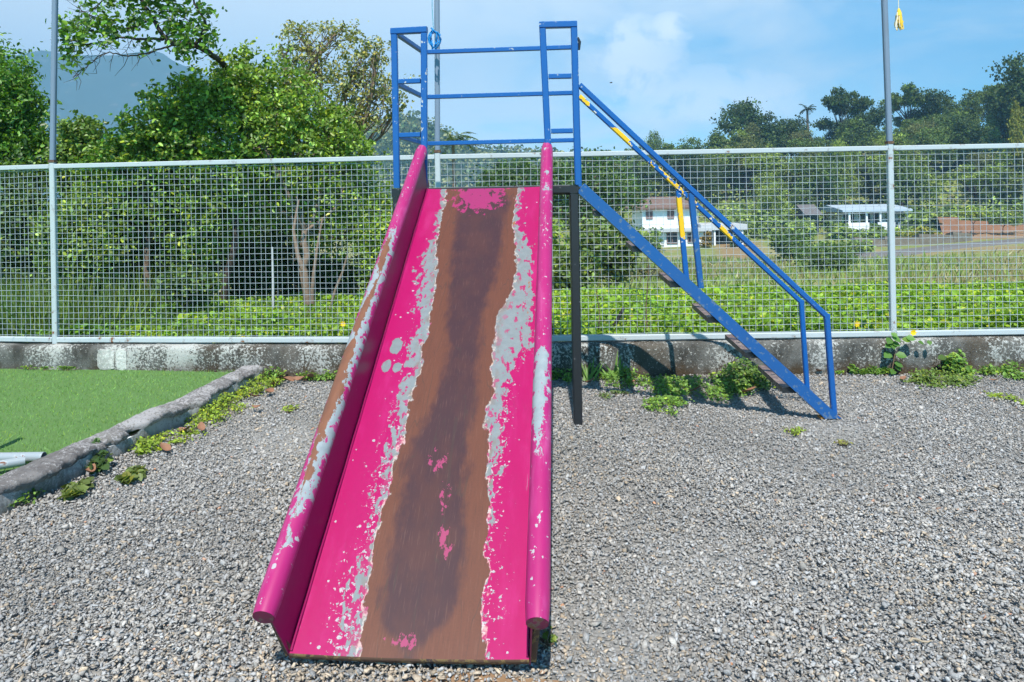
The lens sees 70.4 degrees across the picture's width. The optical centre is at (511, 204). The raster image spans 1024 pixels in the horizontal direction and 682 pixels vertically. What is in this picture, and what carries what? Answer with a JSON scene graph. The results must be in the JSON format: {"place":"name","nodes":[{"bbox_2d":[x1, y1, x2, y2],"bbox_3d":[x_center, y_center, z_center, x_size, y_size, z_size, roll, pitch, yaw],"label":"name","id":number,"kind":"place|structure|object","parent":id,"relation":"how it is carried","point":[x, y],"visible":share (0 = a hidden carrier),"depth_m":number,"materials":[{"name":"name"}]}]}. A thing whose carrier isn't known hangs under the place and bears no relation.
{"place":"outdoors","nodes":[
{"label":"outdoors","id":0,"kind":"place"},
{"bbox_2d":[0,368,234,475],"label":"lawn","id":1,"kind":"structure","parent":0,"point":[85,422],"depth_m":5.21,"materials":[{"name":"plant"}]},
{"bbox_2d":[0,452,46,469],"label":"pipe frame","id":2,"kind":"object","parent":1,"relation":"on","point":[12,459],"visible":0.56,"depth_m":3.87,"materials":[{"name":"metal"}]},
{"bbox_2d":[1,50,338,209],"bbox_3d":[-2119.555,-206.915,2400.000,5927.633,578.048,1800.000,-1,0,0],"label":"mountains","id":3,"kind":"structure","parent":0,"point":[104,91],"depth_m":2207.28,"materials":[{"name":"blue"}]},
{"bbox_2d":[186,116,618,203],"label":"hills","id":4,"kind":"structure","parent":0,"point":[431,137],"depth_m":399.97,"materials":[{"name":"plant"}]},
{"bbox_2d":[198,110,665,206],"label":"undergrowth","id":5,"kind":"object","parent":4,"relation":"on","point":[497,148],"visible":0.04,"depth_m":401.73,"materials":[{"name":"plant"}]},
{"bbox_2d":[0,371,1023,681],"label":"ground","id":6,"kind":"structure","parent":0,"point":[92,668],"depth_m":2.99,"materials":[{"name":"gravel"}]},
{"bbox_2d":[56,476,94,503],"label":"broadleaf weed","id":7,"kind":"object","parent":6,"relation":"on","point":[70,490],"visible":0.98,"depth_m":3.63,"materials":[{"name":"green plant"}]},
{"bbox_2d":[83,437,113,475],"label":"broadleaf weed","id":8,"kind":"object","parent":6,"relation":"on","point":[100,462],"visible":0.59,"depth_m":3.96,"materials":[{"name":"green plant"}]},
{"bbox_2d":[114,464,148,484],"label":"broadleaf weed","id":9,"kind":"object","parent":6,"relation":"on","point":[131,474],"visible":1,"depth_m":3.81,"materials":[{"name":"green plant"}]},
{"bbox_2d":[0,365,263,517],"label":"concrete kerb","id":10,"kind":"structure","parent":6,"relation":"on","point":[50,472],"depth_m":4.16,"materials":[{"name":"concrete"}]},
{"bbox_2d":[127,435,163,454],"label":"weed clump","id":11,"kind":"object","parent":6,"relation":"on","point":[146,445],"visible":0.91,"depth_m":4.26,"materials":[{"name":"green plant"}]},
{"bbox_2d":[147,428,207,445],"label":"weed clump","id":12,"kind":"object","parent":6,"relation":"on","point":[179,440],"visible":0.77,"depth_m":4.48,"materials":[{"name":"green plant"}]},
{"bbox_2d":[167,391,253,431],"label":"weed clump","id":13,"kind":"object","parent":6,"relation":"on","point":[223,402],"visible":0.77,"depth_m":4.96,"materials":[{"name":"green plant"}]},
{"bbox_2d":[233,374,284,400],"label":"weed clump","id":14,"kind":"object","parent":6,"relation":"on","point":[257,386],"visible":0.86,"depth_m":5.59,"materials":[{"name":"green plant"}]},
{"bbox_2d":[406,672,566,681],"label":"bare soil","id":15,"kind":"structure","parent":6,"relation":"on","point":[502,678],"depth_m":2.18,"materials":[{"name":"soil"}]},
{"bbox_2d":[252,21,841,664],"bbox_3d":[0.707,0.140,3.724,2.977,2.615,3.344,-1,0,0],"label":"playground slide","id":16,"kind":"object","parent":6,"relation":"on","point":[416,527],"visible":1,"depth_m":2.97,"materials":[{"name":"metal"}]},
{"bbox_2d":[595,366,658,389],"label":"weed clump","id":17,"kind":"object","parent":6,"relation":"on","point":[624,375],"visible":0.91,"depth_m":5.67,"materials":[{"name":"green plant"}]},
{"bbox_2d":[642,395,694,415],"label":"weed clump","id":18,"kind":"object","parent":6,"relation":"on","point":[671,399],"visible":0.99,"depth_m":5.01,"materials":[{"name":"green plant"}]},
{"bbox_2d":[638,373,758,402],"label":"weed clump","id":19,"kind":"object","parent":6,"relation":"on","point":[721,387],"visible":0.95,"depth_m":5.36,"materials":[{"name":"green plant"}]},
{"bbox_2d":[708,356,775,393],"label":"weed clump","id":20,"kind":"object","parent":6,"relation":"on","point":[751,374],"visible":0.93,"depth_m":5.58,"materials":[{"name":"green plant"}]},
{"bbox_2d":[900,367,981,388],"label":"weed clump","id":21,"kind":"object","parent":6,"relation":"on","point":[927,375],"visible":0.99,"depth_m":5.51,"materials":[{"name":"green plant"}]},
{"bbox_2d":[938,348,981,376],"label":"weed clump","id":22,"kind":"object","parent":6,"relation":"on","point":[949,366],"visible":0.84,"depth_m":5.68,"materials":[{"name":"green plant"}]},
{"bbox_2d":[977,359,1023,379],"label":"weed clump","id":23,"kind":"object","parent":6,"relation":"on","point":[1010,371],"visible":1,"depth_m":5.68,"materials":[{"name":"green plant"}]},
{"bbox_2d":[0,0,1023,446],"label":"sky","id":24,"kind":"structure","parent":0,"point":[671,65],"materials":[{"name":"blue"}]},
{"bbox_2d":[11,128,1023,334],"bbox_3d":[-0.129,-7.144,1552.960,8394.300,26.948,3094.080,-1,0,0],"label":"terrain","id":25,"kind":"structure","parent":0,"point":[998,235],"depth_m":85.80,"materials":[{"name":"plant"}]},
{"bbox_2d":[0,32,63,202],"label":"broadleaf tree","id":26,"kind":"object","parent":25,"relation":"on","point":[20,111],"visible":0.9,"depth_m":10.87,"materials":[{"name":"green plant"}]},
{"bbox_2d":[0,141,63,288],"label":"shrub","id":27,"kind":"object","parent":25,"relation":"on","point":[13,229],"visible":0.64,"depth_m":9.01,"materials":[{"name":"green plant"}]},
{"bbox_2d":[1,187,136,295],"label":"shrub","id":28,"kind":"object","parent":25,"relation":"on","point":[101,257],"visible":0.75,"depth_m":8.39,"materials":[{"name":"green plant"}]},
{"bbox_2d":[33,109,111,283],"bbox_3d":[-5.966,0.065,9.948,1.226,2.764,1.136,-1,0,-22],"label":"broadleaf tree","id":29,"kind":"object","parent":25,"relation":"on","point":[72,140],"visible":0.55,"depth_m":9.82,"materials":[{"name":"green plant"}]},
{"bbox_2d":[45,0,256,297],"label":"overhanging tree","id":30,"kind":"object","parent":25,"relation":"on","point":[183,47],"visible":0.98,"depth_m":8.14,"materials":[{"name":"green plant"}]},
{"bbox_2d":[57,65,260,297],"bbox_3d":[-4.575,-0.125,9.287,2.592,3.111,1.771,-1,0,0],"label":"broadleaf tree","id":31,"kind":"object","parent":25,"relation":"on","point":[168,131],"visible":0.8,"depth_m":8.88,"materials":[{"name":"green plant"}]},
{"bbox_2d":[101,214,219,300],"bbox_3d":[-4.689,0.690,9.655,1.684,1.518,1.390,-1,0,42],"label":"shrub","id":32,"kind":"object","parent":25,"relation":"on","point":[163,265],"visible":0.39,"depth_m":9.38,"materials":[{"name":"green plant"}]},
{"bbox_2d":[149,264,226,313],"bbox_3d":[-3.631,1.024,8.184,0.682,0.717,0.875,-1,0,-39],"label":"shrub","id":33,"kind":"object","parent":25,"relation":"on","point":[185,296],"visible":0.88,"depth_m":8.08,"materials":[{"name":"green plant"}]},
{"bbox_2d":[0,152,445,295],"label":"shrub","id":34,"kind":"object","parent":25,"relation":"on","point":[273,233],"visible":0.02,"depth_m":12.79,"materials":[{"name":"green plant"}]},
{"bbox_2d":[220,214,239,310],"bbox_3d":[-3.577,0.758,9.200,0.281,1.302,0.094,-1,0,0],"label":"dark trunk","id":35,"kind":"object","parent":25,"relation":"on","point":[232,254],"visible":0.53,"depth_m":9.17,"materials":[{"name":"brown plant"}]},
{"bbox_2d":[199,226,300,302],"bbox_3d":[-3.881,0.900,10.401,1.604,1.310,1.207,-1,0,35],"label":"shrub","id":36,"kind":"object","parent":25,"relation":"on","point":[244,277],"visible":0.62,"depth_m":10.17,"materials":[{"name":"green plant"}]},
{"bbox_2d":[176,37,401,292],"bbox_3d":[-2.876,-0.409,9.945,2.015,3.612,3.263,-1,0,31],"label":"broadleaf tree","id":37,"kind":"object","parent":25,"relation":"on","point":[260,110],"visible":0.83,"depth_m":9.33,"materials":[{"name":"green plant"}]},
{"bbox_2d":[251,217,329,308],"bbox_3d":[-3.683,1.004,11.558,1.533,1.864,1.572,-1,0,0],"label":"shrub","id":38,"kind":"object","parent":25,"relation":"on","point":[284,258],"visible":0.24,"depth_m":11.37,"materials":[{"name":"green plant"}]},
{"bbox_2d":[292,200,322,315],"bbox_3d":[-2.457,0.657,8.660,0.363,1.429,0.215,-1,0,18],"label":"trunk","id":39,"kind":"object","parent":25,"relation":"on","point":[308,298],"visible":0.64,"depth_m":8.57,"materials":[{"name":"brown plant"}]},
{"bbox_2d":[281,244,369,307],"bbox_3d":[-2.619,1.225,11.221,2.027,1.321,1.525,-1,0,0],"label":"shrub","id":40,"kind":"object","parent":25,"relation":"on","point":[328,279],"visible":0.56,"depth_m":11.00,"materials":[{"name":"green plant"}]},
{"bbox_2d":[272,18,420,260],"bbox_3d":[-3.574,-0.992,15.492,3.237,5.994,1.681,-1,0,0],"label":"airy tree","id":41,"kind":"object","parent":25,"relation":"on","point":[371,95],"visible":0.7,"depth_m":15.37,"materials":[{"name":"green plant"}]},
{"bbox_2d":[343,205,392,297],"bbox_3d":[-1.635,0.698,9.669,1.262,1.450,1.226,-1,0,0],"label":"shrub","id":42,"kind":"object","parent":25,"relation":"on","point":[374,239],"visible":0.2,"depth_m":9.52,"materials":[{"name":"green plant"}]},
{"bbox_2d":[429,129,478,186],"bbox_3d":[-2.045,0.028,26.070,1.803,5.549,2.058,-1,0,-25],"label":"palm tree","id":43,"kind":"object","parent":25,"relation":"on","point":[454,150],"visible":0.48,"depth_m":25.96,"materials":[{"name":"green plant"}]},
{"bbox_2d":[0,262,1021,337],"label":"grass","id":44,"kind":"structure","parent":25,"relation":"on","point":[14,297],"depth_m":7.55,"materials":[{"name":"plant"}]},
{"bbox_2d":[0,280,1023,336],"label":"ground cover","id":45,"kind":"object","parent":25,"relation":"on","point":[1000,318],"visible":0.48,"depth_m":7.36,"materials":[{"name":"green plant"}]},
{"bbox_2d":[0,335,1023,379],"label":"retaining wall","id":46,"kind":"structure","parent":25,"relation":"on","point":[697,357],"depth_m":5.91,"materials":[{"name":"concrete"}]},
{"bbox_2d":[0,143,1023,343],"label":"fence","id":47,"kind":"object","parent":46,"relation":"on","point":[56,338],"visible":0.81,"depth_m":6.00,"materials":[{"name":"metal"}]},
{"bbox_2d":[48,0,57,162],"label":"net pole","id":48,"kind":"object","parent":47,"relation":"on","point":[53,85],"visible":1,"depth_m":6.34,"materials":[{"name":"metal"}]},
{"bbox_2d":[434,0,440,152],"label":"net pole","id":49,"kind":"object","parent":47,"relation":"on","point":[437,65],"visible":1,"depth_m":6.00,"materials":[{"name":"metal"}]},
{"bbox_2d":[881,0,893,143],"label":"net pole","id":50,"kind":"object","parent":47,"relation":"on","point":[886,70],"visible":1,"depth_m":5.92,"materials":[{"name":"metal"}]},
{"bbox_2d":[884,332,931,374],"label":"climbing plant","id":51,"kind":"object","parent":46,"relation":"attached to","point":[890,343],"visible":1,"depth_m":5.78,"materials":[{"name":"green plant"}]},
{"bbox_2d":[469,146,651,229],"bbox_3d":[2.690,0.514,39.985,10.652,7.557,5.070,-1,0,0],"label":"broadleaf tree","id":52,"kind":"object","parent":25,"relation":"on","point":[499,178],"visible":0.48,"depth_m":39.52,"materials":[{"name":"green plant"}]},
{"bbox_2d":[552,217,592,288],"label":"shrub","id":53,"kind":"object","parent":25,"relation":"on","point":[555,237],"visible":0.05,"depth_m":16.78,"materials":[{"name":"green plant"}]},
{"bbox_2d":[552,216,622,291],"bbox_3d":[1.377,1.193,15.044,1.565,1.931,1.526,-1,0,-37],"label":"shrub","id":54,"kind":"object","parent":25,"relation":"on","point":[590,234],"visible":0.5,"depth_m":14.81,"materials":[{"name":"green plant"}]},
{"bbox_2d":[591,216,644,285],"bbox_3d":[2.507,1.159,17.949,1.483,1.898,1.878,-1,0,0],"label":"shrub","id":55,"kind":"object","parent":25,"relation":"on","point":[625,266],"visible":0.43,"depth_m":17.51,"materials":[{"name":"green plant"}]},
{"bbox_2d":[623,161,657,194],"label":"hillside tree","id":56,"kind":"object","parent":25,"relation":"on","point":[652,171],"visible":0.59,"depth_m":120.34,"materials":[{"name":"green plant"}]},
{"bbox_2d":[634,225,665,253],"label":"undergrowth","id":57,"kind":"object","parent":25,"relation":"on","point":[653,240],"visible":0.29,"depth_m":85.65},
{"bbox_2d":[656,145,709,200],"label":"hillside tree","id":58,"kind":"object","parent":25,"relation":"on","point":[677,169],"visible":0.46,"depth_m":122.84,"materials":[{"name":"green plant"}]},
{"bbox_2d":[344,247,1023,308],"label":"field grass","id":59,"kind":"structure","parent":25,"relation":"on","point":[758,274],"depth_m":29.13,"materials":[{"name":"plant"}]},
{"bbox_2d":[625,196,746,246],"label":"house","id":60,"kind":"structure","parent":25,"relation":"on","point":[652,214],"depth_m":89.40,"materials":[{"name":"white paint"}]},
{"bbox_2d":[684,156,731,208],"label":"hillside tree","id":61,"kind":"object","parent":25,"relation":"on","point":[710,181],"visible":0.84,"depth_m":118.42,"materials":[{"name":"green plant"}]},
{"bbox_2d":[702,129,729,182],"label":"hillside tree","id":62,"kind":"object","parent":25,"relation":"on","point":[716,139],"visible":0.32,"depth_m":137.90,"materials":[{"name":"green plant"}]},
{"bbox_2d":[702,142,752,200],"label":"hillside tree","id":63,"kind":"object","parent":25,"relation":"on","point":[725,159],"visible":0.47,"depth_m":124.41,"materials":[{"name":"green plant"}]},
{"bbox_2d":[722,154,761,201],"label":"hillside tree","id":64,"kind":"object","parent":25,"relation":"on","point":[742,168],"visible":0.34,"depth_m":121.91,"materials":[{"name":"green plant"}]},
{"bbox_2d":[709,97,788,147],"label":"hillside tree","id":65,"kind":"object","parent":25,"relation":"on","point":[740,115],"visible":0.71,"depth_m":146.91,"materials":[{"name":"green plant"}]},
{"bbox_2d":[715,200,794,239],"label":"undergrowth","id":66,"kind":"object","parent":25,"relation":"on","point":[732,217],"visible":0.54,"depth_m":96.17,"materials":[{"name":"plant"}]},
{"bbox_2d":[749,178,796,223],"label":"hillside tree","id":67,"kind":"object","parent":25,"relation":"on","point":[767,191],"visible":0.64,"depth_m":98.95,"materials":[{"name":"green plant"}]},
{"bbox_2d":[739,147,812,198],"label":"hillside tree","id":68,"kind":"object","parent":25,"relation":"on","point":[770,167],"visible":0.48,"depth_m":112.61,"materials":[{"name":"green plant"}]},
{"bbox_2d":[554,122,1023,237],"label":"undergrowth","id":69,"kind":"object","parent":25,"relation":"on","point":[947,193],"visible":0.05,"depth_m":112.75,"materials":[{"name":"plant"}]},
{"bbox_2d":[764,226,816,261],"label":"shrub","id":70,"kind":"object","parent":25,"relation":"on","point":[790,241],"visible":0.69,"depth_m":54.22,"materials":[{"name":"green plant"}]},
{"bbox_2d":[773,144,825,203],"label":"hillside tree","id":71,"kind":"object","parent":25,"relation":"on","point":[806,154],"visible":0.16,"depth_m":112.57,"materials":[{"name":"green plant"}]},
{"bbox_2d":[784,216,817,241],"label":"undergrowth","id":72,"kind":"object","parent":25,"relation":"on","point":[807,222],"visible":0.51,"depth_m":91.34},
{"bbox_2d":[792,204,821,231],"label":"hut","id":73,"kind":"object","parent":25,"relation":"on","point":[809,211],"visible":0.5,"depth_m":97.22,"materials":[{"name":"grey"}]},
{"bbox_2d":[782,136,831,155],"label":"hillside tree","id":74,"kind":"object","parent":25,"relation":"on","point":[806,143],"visible":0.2,"depth_m":132.42,"materials":[{"name":"green plant"}]},
{"bbox_2d":[784,152,853,207],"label":"hillside tree","id":75,"kind":"object","parent":25,"relation":"on","point":[813,192],"visible":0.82,"depth_m":105.42,"materials":[{"name":"green plant"}]},
{"bbox_2d":[782,230,864,272],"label":"shrub","id":76,"kind":"object","parent":25,"relation":"on","point":[838,255],"visible":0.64,"depth_m":33.81,"materials":[{"name":"green plant"}]},
{"bbox_2d":[825,221,848,238],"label":"undergrowth","id":77,"kind":"object","parent":25,"relation":"on","point":[832,233],"visible":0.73,"depth_m":93.02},
{"bbox_2d":[804,237,875,255],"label":"undergrowth","id":78,"kind":"object","parent":25,"relation":"on","point":[858,246],"visible":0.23,"depth_m":77.06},
{"bbox_2d":[809,85,874,130],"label":"hillside tree","id":79,"kind":"object","parent":25,"relation":"on","point":[838,101],"visible":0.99,"depth_m":148.48,"materials":[{"name":"green plant"}]},
{"bbox_2d":[823,129,865,196],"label":"hillside tree","id":80,"kind":"object","parent":25,"relation":"on","point":[847,140],"visible":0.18,"depth_m":119.50,"materials":[{"name":"green plant"}]},
{"bbox_2d":[827,136,863,199],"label":"hillside tree","id":81,"kind":"object","parent":25,"relation":"on","point":[839,157],"visible":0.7,"depth_m":110.94,"materials":[{"name":"green plant"}]},
{"bbox_2d":[832,117,878,145],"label":"hillside tree","id":82,"kind":"object","parent":25,"relation":"on","point":[841,132],"visible":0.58,"depth_m":141.59,"materials":[{"name":"green plant"}]},
{"bbox_2d":[819,204,912,230],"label":"bungalow","id":83,"kind":"object","parent":25,"relation":"on","point":[873,209],"visible":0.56,"depth_m":101.35,"materials":[{"name":"white paint"}]},
{"bbox_2d":[836,102,897,157],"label":"hillside tree","id":84,"kind":"object","parent":25,"relation":"on","point":[877,117],"visible":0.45,"depth_m":143.50,"materials":[{"name":"green plant"}]},
{"bbox_2d":[858,156,880,203],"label":"hillside tree","id":85,"kind":"object","parent":25,"relation":"on","point":[868,190],"visible":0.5,"depth_m":112.68,"materials":[{"name":"green plant"}]},
{"bbox_2d":[845,223,913,240],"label":"undergrowth","id":86,"kind":"object","parent":25,"relation":"on","point":[866,235],"visible":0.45,"depth_m":90.97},
{"bbox_2d":[863,150,941,205],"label":"hillside tree","id":87,"kind":"object","parent":25,"relation":"on","point":[901,188],"visible":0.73,"depth_m":103.84,"materials":[{"name":"green plant"}]},
{"bbox_2d":[877,82,927,123],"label":"hillside tree","id":88,"kind":"object","parent":25,"relation":"on","point":[898,102],"visible":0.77,"depth_m":148.50,"materials":[{"name":"green plant"}]},
{"bbox_2d":[870,150,938,205],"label":"hillside tree","id":89,"kind":"object","parent":25,"relation":"on","point":[883,190],"visible":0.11,"depth_m":107.81,"materials":[{"name":"green plant"}]},
{"bbox_2d":[862,152,948,206],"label":"hillside tree","id":90,"kind":"object","parent":25,"relation":"on","point":[876,157],"visible":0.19,"depth_m":107.45,"materials":[{"name":"green plant"}]},
{"bbox_2d":[850,232,972,246],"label":"stone wall","id":91,"kind":"structure","parent":25,"relation":"on","point":[932,238],"depth_m":83.72,"materials":[{"name":"stone"}]},
{"bbox_2d":[897,202,960,231],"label":"undergrowth","id":92,"kind":"object","parent":25,"relation":"on","point":[942,212],"visible":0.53,"depth_m":98.99,"materials":[{"name":"plant"}]},
{"bbox_2d":[907,87,959,121],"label":"hillside tree","id":93,"kind":"object","parent":25,"relation":"on","point":[931,104],"visible":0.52,"depth_m":147.46,"materials":[{"name":"green plant"}]},
{"bbox_2d":[910,124,959,172],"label":"hillside tree","id":94,"kind":"object","parent":25,"relation":"on","point":[934,137],"visible":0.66,"depth_m":125.24,"materials":[{"name":"green plant"}]},
{"bbox_2d":[937,88,987,126],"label":"hillside tree","id":95,"kind":"object","parent":25,"relation":"on","point":[972,104],"visible":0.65,"depth_m":144.37,"materials":[{"name":"green plant"}]},
{"bbox_2d":[939,113,996,164],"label":"hillside tree","id":96,"kind":"object","parent":25,"relation":"on","point":[967,132],"visible":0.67,"depth_m":125.64,"materials":[{"name":"green plant"}]},
{"bbox_2d":[940,163,1002,207],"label":"hillside tree","id":97,"kind":"object","parent":25,"relation":"on","point":[976,177],"visible":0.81,"depth_m":104.76,"materials":[{"name":"green plant"}]},
{"bbox_2d":[954,205,992,235],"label":"shrub","id":98,"kind":"object","parent":25,"relation":"on","point":[980,212],"visible":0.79,"depth_m":91.80,"materials":[{"name":"green plant"}]},
{"bbox_2d":[955,200,1023,223],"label":"undergrowth","id":99,"kind":"object","parent":25,"relation":"on","point":[1003,209],"visible":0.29,"depth_m":100.77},
{"bbox_2d":[975,168,1012,203],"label":"hillside tree","id":100,"kind":"object","parent":25,"relation":"on","point":[993,189],"visible":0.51,"depth_m":108.09,"materials":[{"name":"green plant"}]},
{"bbox_2d":[983,111,1005,143],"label":"hillside tree","id":101,"kind":"object","parent":25,"relation":"on","point":[992,124],"visible":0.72,"depth_m":136.72,"materials":[{"name":"green plant"}]},
{"bbox_2d":[982,50,1023,130],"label":"hillside tree","id":102,"kind":"object","parent":25,"relation":"on","point":[1014,87],"visible":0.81,"depth_m":131.22,"materials":[{"name":"green plant"}]},
{"bbox_2d":[983,148,1023,203],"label":"hillside tree","id":103,"kind":"object","parent":25,"relation":"on","point":[1002,156],"visible":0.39,"depth_m":108.03,"materials":[{"name":"green plant"}]},
{"bbox_2d":[983,212,1023,233],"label":"shrub","id":104,"kind":"object","parent":25,"relation":"on","point":[1011,221],"visible":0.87,"depth_m":91.28,"materials":[{"name":"green plant"}]},
{"bbox_2d":[1003,97,1023,206],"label":"hillside tree","id":105,"kind":"object","parent":25,"relation":"on","point":[1015,125],"visible":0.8,"depth_m":107.55,"materials":[{"name":"green plant"}]},
{"bbox_2d":[591,238,1023,263],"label":"road","id":106,"kind":"structure","parent":0,"point":[884,254],"depth_m":77.78,"materials":[{"name":"asphalt"}]},
{"bbox_2d":[930,217,1023,232],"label":"earth bank","id":107,"kind":"structure","parent":0,"point":[945,225],"depth_m":95.52,"materials":[{"name":"soil"}]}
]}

